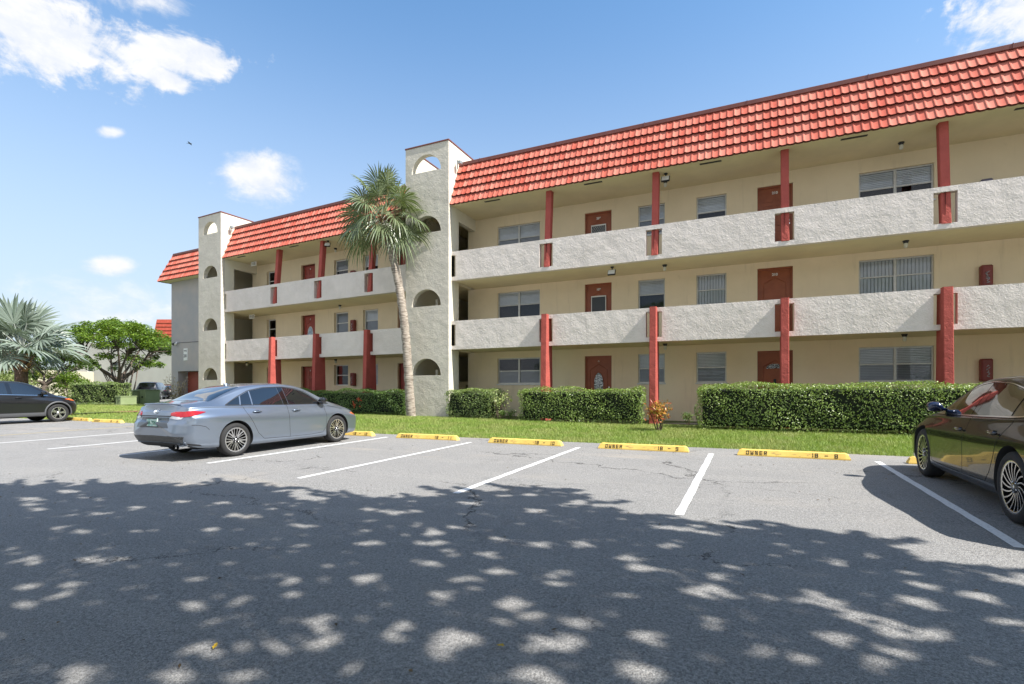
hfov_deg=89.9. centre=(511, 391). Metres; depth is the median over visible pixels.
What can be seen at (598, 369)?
door
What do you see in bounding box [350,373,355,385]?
fire cabinet
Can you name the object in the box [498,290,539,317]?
window
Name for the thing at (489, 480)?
stall line
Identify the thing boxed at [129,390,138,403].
utility box
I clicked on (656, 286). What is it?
window
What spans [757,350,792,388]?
door
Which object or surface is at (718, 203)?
window
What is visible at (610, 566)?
parking lot
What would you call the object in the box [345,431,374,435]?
wheel stop
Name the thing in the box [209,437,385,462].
stall line
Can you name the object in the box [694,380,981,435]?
hedge
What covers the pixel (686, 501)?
stall line
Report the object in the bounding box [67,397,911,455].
ground
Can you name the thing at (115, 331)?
banyan tree
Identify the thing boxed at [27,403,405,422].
grass
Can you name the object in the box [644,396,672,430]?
croton shrub
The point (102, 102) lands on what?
sky
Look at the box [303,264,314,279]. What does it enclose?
door
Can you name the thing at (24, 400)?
suv car
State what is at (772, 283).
door
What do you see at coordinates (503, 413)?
plant
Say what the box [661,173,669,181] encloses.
floodlight
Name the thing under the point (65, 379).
round bush
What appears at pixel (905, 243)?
ceiling light
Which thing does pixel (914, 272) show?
window
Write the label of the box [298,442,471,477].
stall line
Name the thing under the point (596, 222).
door
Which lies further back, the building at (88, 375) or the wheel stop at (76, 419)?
the building at (88, 375)
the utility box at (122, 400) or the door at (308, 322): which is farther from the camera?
the utility box at (122, 400)
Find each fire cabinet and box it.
[350,320,355,331]
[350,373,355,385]
[979,264,992,285]
[979,359,992,380]
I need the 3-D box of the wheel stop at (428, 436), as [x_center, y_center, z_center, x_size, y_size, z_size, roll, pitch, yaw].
[-2.169,1.151,13.113,1.830,0.120,0.165,0,0,25]
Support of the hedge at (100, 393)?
on the ground at (522, 417)
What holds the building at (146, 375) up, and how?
on the ground at (522, 417)
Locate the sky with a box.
[0,0,1023,370]
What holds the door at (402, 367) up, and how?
in the apartment building at (773, 231)
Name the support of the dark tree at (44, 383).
on the ground at (522, 417)
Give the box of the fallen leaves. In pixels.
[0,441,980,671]
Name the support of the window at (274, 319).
in the apartment building at (773, 231)
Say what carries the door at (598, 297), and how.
in the apartment building at (773, 231)
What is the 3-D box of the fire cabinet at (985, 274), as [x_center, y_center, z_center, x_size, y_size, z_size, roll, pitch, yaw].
[13.027,-3.160,14.091,0.260,0.620,0.219,0,0,25]
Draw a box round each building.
[1,369,93,396]
[77,343,152,389]
[153,319,170,383]
[157,41,1023,427]
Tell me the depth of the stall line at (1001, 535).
5.39 m
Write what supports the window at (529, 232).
in the apartment building at (773, 231)
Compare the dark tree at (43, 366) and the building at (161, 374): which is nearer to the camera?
the dark tree at (43, 366)
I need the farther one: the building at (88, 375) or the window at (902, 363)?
the building at (88, 375)
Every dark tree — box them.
[0,342,50,380]
[1,340,98,391]
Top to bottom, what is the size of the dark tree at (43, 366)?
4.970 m
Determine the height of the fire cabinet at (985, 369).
0.620 m
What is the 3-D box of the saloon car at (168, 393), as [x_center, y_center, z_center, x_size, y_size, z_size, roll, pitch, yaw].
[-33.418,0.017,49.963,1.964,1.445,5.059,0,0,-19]
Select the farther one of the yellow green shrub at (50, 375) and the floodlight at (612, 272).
the yellow green shrub at (50, 375)
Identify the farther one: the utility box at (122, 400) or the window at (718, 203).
the utility box at (122, 400)
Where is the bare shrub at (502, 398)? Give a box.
[491,389,511,418]
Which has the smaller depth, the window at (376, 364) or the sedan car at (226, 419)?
the sedan car at (226, 419)
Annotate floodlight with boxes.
[607,266,615,275]
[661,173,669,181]
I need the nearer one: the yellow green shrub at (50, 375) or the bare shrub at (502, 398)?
the bare shrub at (502, 398)
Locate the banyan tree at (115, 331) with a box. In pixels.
[54,317,170,389]
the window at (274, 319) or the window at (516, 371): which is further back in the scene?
the window at (274, 319)
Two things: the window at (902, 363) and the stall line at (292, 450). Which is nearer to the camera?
the stall line at (292, 450)
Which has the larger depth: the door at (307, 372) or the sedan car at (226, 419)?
the door at (307, 372)
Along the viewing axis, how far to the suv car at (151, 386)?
45.36 m
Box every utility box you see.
[115,396,136,404]
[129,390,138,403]
[139,390,159,403]
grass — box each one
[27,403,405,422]
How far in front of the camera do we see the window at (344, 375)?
25.95 m
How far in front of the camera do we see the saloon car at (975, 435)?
5.73 m
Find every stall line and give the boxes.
[4,432,133,442]
[50,440,137,448]
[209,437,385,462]
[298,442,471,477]
[453,447,580,493]
[675,454,713,514]
[874,461,1023,547]
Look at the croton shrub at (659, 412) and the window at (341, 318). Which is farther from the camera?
the window at (341, 318)
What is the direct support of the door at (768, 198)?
in the apartment building at (773, 231)
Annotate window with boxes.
[269,319,275,336]
[336,259,347,274]
[336,312,347,332]
[336,365,347,384]
[365,254,377,276]
[365,309,377,329]
[376,364,377,384]
[497,357,540,384]
[498,222,539,245]
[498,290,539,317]
[637,354,665,383]
[638,203,664,235]
[638,279,664,308]
[695,352,727,383]
[697,194,726,218]
[697,273,726,304]
[859,163,935,199]
[859,255,932,293]
[859,346,933,382]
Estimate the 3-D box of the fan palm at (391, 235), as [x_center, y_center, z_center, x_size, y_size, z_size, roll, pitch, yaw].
[-4.787,-3.771,19.460,3.790,9.615,3.647,0,0,25]
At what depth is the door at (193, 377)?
32.54 m
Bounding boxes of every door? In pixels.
[188,371,198,392]
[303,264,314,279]
[303,315,314,334]
[303,366,311,389]
[399,363,404,391]
[401,251,405,264]
[585,210,611,233]
[585,282,611,311]
[585,356,611,391]
[757,183,792,241]
[757,266,792,331]
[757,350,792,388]
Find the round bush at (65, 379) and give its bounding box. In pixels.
[46,369,92,403]
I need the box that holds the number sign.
[183,348,187,360]
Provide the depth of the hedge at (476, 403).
18.12 m
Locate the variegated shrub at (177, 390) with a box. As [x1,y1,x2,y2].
[162,374,188,399]
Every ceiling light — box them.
[898,141,903,149]
[901,334,907,340]
[902,240,908,247]
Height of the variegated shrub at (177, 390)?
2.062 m
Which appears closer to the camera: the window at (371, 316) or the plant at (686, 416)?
the plant at (686, 416)
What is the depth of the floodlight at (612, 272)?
17.02 m
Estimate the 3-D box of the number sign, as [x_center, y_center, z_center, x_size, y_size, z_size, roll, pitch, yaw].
[-20.326,-2.310,31.950,0.420,0.760,0.033,0,0,28]
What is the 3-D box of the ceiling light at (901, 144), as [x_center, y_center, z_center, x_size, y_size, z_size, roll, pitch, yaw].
[10.893,-6.869,14.359,0.150,0.203,0.150,0,0,25]
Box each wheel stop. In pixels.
[66,417,91,420]
[92,419,124,422]
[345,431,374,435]
[396,433,459,440]
[488,437,562,445]
[598,442,688,451]
[737,448,850,460]
[906,456,916,463]
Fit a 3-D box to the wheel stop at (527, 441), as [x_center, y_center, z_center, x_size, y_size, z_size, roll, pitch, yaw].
[0.292,1.152,11.812,1.830,0.120,0.165,0,0,26]
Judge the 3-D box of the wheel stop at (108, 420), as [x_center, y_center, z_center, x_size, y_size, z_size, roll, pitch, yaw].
[-15.733,1.144,19.972,1.830,0.120,0.165,0,0,24]
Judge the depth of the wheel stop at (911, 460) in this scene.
8.61 m
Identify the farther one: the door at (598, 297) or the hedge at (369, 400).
the hedge at (369, 400)
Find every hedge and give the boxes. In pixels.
[67,381,131,404]
[301,387,405,415]
[444,387,506,418]
[517,385,646,423]
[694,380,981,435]
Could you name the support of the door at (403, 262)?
in the apartment building at (773, 231)
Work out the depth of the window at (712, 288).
17.25 m
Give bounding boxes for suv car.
[0,381,76,421]
[136,382,169,399]
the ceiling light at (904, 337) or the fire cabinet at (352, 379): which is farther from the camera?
the fire cabinet at (352, 379)
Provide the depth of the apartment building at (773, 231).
16.71 m
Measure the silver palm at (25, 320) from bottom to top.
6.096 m
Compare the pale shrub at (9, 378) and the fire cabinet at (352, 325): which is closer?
the fire cabinet at (352, 325)
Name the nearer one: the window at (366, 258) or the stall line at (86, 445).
the stall line at (86, 445)
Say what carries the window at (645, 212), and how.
in the apartment building at (773, 231)
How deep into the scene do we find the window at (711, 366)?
17.25 m
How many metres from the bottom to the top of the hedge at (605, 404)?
1.291 m
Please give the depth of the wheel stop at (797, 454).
9.39 m
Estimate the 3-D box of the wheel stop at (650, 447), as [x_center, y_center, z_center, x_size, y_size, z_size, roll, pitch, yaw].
[2.705,1.153,10.645,1.830,0.120,0.165,0,0,24]
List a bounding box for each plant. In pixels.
[499,409,515,418]
[681,412,693,425]
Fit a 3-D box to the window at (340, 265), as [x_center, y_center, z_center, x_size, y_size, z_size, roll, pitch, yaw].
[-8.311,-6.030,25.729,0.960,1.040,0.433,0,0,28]
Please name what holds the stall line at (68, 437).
on the parking lot
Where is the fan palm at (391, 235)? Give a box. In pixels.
[334,160,433,416]
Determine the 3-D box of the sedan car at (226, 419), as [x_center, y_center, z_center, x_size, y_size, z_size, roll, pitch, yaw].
[-5.617,0.529,11.558,1.930,1.435,4.773,0,1,25]
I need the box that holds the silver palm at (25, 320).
[0,293,93,383]
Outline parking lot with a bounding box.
[0,418,1023,683]
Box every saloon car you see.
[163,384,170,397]
[912,376,1023,523]
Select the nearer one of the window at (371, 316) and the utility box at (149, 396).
the window at (371, 316)
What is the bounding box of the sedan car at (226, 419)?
[134,383,355,455]
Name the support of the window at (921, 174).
in the apartment building at (773, 231)
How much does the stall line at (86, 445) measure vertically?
0.062 m
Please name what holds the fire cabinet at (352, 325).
attached to the apartment building at (773, 231)
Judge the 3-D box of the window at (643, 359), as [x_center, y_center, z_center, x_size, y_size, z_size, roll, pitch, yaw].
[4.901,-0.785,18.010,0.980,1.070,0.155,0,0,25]
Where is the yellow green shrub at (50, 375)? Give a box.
[29,368,71,395]
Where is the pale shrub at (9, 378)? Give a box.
[0,371,38,385]
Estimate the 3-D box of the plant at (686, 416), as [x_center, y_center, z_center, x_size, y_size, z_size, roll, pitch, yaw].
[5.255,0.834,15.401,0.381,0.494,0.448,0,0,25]

